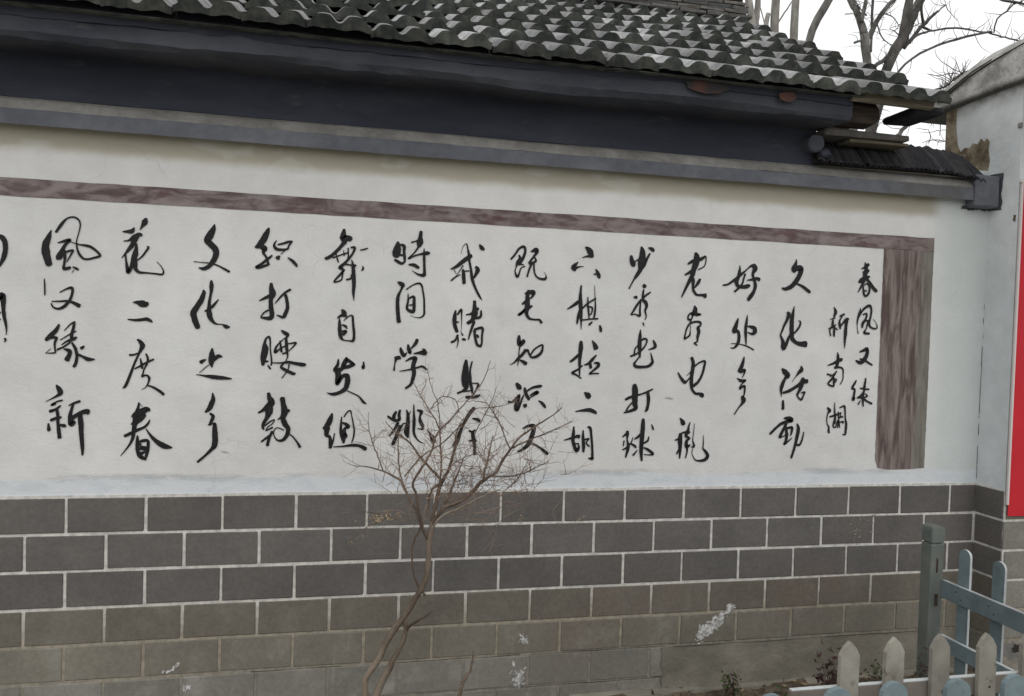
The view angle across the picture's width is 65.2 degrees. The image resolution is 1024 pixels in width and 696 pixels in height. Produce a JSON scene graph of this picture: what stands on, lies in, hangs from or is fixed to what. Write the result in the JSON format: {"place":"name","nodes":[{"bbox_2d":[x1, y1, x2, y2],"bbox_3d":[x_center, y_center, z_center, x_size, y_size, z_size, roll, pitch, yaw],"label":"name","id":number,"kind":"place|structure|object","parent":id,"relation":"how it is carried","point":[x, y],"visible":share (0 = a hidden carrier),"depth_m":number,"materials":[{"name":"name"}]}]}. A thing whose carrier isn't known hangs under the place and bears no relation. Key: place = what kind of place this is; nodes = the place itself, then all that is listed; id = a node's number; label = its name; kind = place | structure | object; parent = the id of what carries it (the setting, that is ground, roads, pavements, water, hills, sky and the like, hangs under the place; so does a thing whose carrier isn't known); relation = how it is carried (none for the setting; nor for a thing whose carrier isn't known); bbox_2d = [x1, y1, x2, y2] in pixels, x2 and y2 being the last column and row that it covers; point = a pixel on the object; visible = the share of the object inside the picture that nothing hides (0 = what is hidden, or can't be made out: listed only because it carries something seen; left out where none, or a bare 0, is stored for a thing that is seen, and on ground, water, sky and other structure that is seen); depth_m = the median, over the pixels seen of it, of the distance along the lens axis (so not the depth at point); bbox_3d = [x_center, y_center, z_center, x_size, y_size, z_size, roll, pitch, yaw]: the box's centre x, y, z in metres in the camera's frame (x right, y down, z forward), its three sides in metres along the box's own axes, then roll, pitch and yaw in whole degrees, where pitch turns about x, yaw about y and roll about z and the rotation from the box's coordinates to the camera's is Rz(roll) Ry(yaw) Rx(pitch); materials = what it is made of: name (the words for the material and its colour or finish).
{"place":"outdoors","nodes":[
{"label":"outdoors","id":0,"kind":"place"},
{"bbox_2d":[743,0,1023,149],"label":"sky","id":1,"kind":"structure","parent":0,"point":[833,31],"materials":[{"name":"white"}]},
{"label":"ground","id":2,"kind":"structure","parent":0,"visible":0},
{"bbox_2d":[0,0,1003,695],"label":"village house","id":3,"kind":"structure","parent":2,"relation":"on","point":[710,274],"depth_m":3.76,"materials":[{"name":"paint"}]},
{"bbox_2d":[745,0,760,23],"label":"bare tree","id":4,"kind":"object","parent":2,"relation":"on","point":[753,12],"visible":0.07,"depth_m":9.69,"materials":[{"name":"grey plant"}]},
{"bbox_2d":[760,0,791,31],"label":"bare tree","id":5,"kind":"object","parent":2,"relation":"on","point":[774,17],"visible":0.17,"depth_m":10.83,"materials":[{"name":"grey plant"}]},
{"bbox_2d":[611,666,973,695],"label":"soil bed","id":6,"kind":"object","parent":2,"relation":"on","point":[771,688],"visible":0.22,"depth_m":4.08,"materials":[{"name":"brown soil"}]},
{"bbox_2d":[339,350,586,695],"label":"bare shrub","id":7,"kind":"object","parent":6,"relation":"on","point":[434,519],"visible":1,"depth_m":3.15,"materials":[{"name":"brown plant"}]},
{"bbox_2d":[458,649,474,695],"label":"thorny stem","id":8,"kind":"object","parent":6,"relation":"on","point":[463,681],"visible":1,"depth_m":3.37,"materials":[{"name":"brown plant"}]},
{"bbox_2d":[719,669,742,695],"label":"dried weed","id":9,"kind":"object","parent":6,"relation":"on","point":[728,689],"visible":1,"depth_m":3.82,"materials":[{"name":"green plant"}]},
{"bbox_2d":[651,672,915,695],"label":"leaf litter","id":10,"kind":"object","parent":6,"relation":"on","point":[652,691],"visible":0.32,"depth_m":4.04,"materials":[{"name":"brown plant"}]},
{"bbox_2d":[761,678,808,695],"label":"leafy weed","id":11,"kind":"object","parent":6,"relation":"on","point":[777,686],"visible":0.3,"depth_m":3.73,"materials":[{"name":"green plant"}]},
{"bbox_2d":[812,639,845,685],"bbox_3d":[1.478,1.573,3.695,0.204,0.491,0.139,1,2,-37],"label":"dried weed","id":12,"kind":"object","parent":6,"relation":"on","point":[833,672],"visible":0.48,"depth_m":3.67,"materials":[{"name":"brown plant"}]},
{"bbox_2d":[859,659,881,681],"bbox_3d":[1.714,1.612,3.767,0.142,0.328,0.176,3,2,31],"label":"dried weed","id":13,"kind":"object","parent":6,"relation":"on","point":[873,677],"visible":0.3,"depth_m":3.76,"materials":[{"name":"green plant"}]},
{"bbox_2d":[763,523,1023,695],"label":"picket fence","id":14,"kind":"object","parent":6,"relation":"on","point":[995,609],"visible":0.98,"depth_m":3.88,"materials":[{"name":"paint"}]},
{"bbox_2d":[788,632,1023,695],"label":"picket fence","id":15,"kind":"object","parent":6,"relation":"on","point":[986,679],"visible":0.81,"depth_m":2.63,"materials":[{"name":"beige paint"}]},
{"bbox_2d":[914,647,928,677],"bbox_3d":[1.969,1.616,3.803,0.158,0.361,0.124,2,1,8],"label":"dried weed","id":16,"kind":"object","parent":6,"relation":"on","point":[923,670],"visible":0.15,"depth_m":3.81,"materials":[{"name":"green plant"}]},
{"bbox_2d":[790,0,799,39],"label":"bare tree","id":17,"kind":"object","parent":2,"relation":"on","point":[794,21],"visible":0.12,"depth_m":10.46,"materials":[{"name":"grey plant"}]},
{"bbox_2d":[805,0,832,41],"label":"bare tree","id":18,"kind":"object","parent":2,"relation":"on","point":[819,15],"visible":0.09,"depth_m":9.65,"materials":[{"name":"grey plant"}]},
{"bbox_2d":[845,0,912,130],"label":"bare tree","id":19,"kind":"object","parent":2,"relation":"on","point":[866,39],"visible":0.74,"depth_m":10.38,"materials":[{"name":"grey plant"}]},
{"bbox_2d":[865,0,993,132],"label":"bare tree","id":20,"kind":"object","parent":2,"relation":"on","point":[911,11],"visible":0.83,"depth_m":10.59,"materials":[{"name":"grey plant"}]},
{"bbox_2d":[872,0,1023,145],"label":"bare tree","id":21,"kind":"object","parent":2,"relation":"on","point":[942,87],"visible":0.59,"depth_m":9.59,"materials":[{"name":"grey plant"}]},
{"bbox_2d":[921,39,1023,669],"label":"plastered pillar","id":22,"kind":"structure","parent":2,"relation":"on","point":[981,118],"depth_m":4.34,"materials":[{"name":"paint"}]},
{"bbox_2d":[1006,180,1023,515],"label":"red banner","id":23,"kind":"object","parent":22,"relation":"attached to","point":[1015,486],"visible":1,"depth_m":4.24,"materials":[{"name":"fabric"}]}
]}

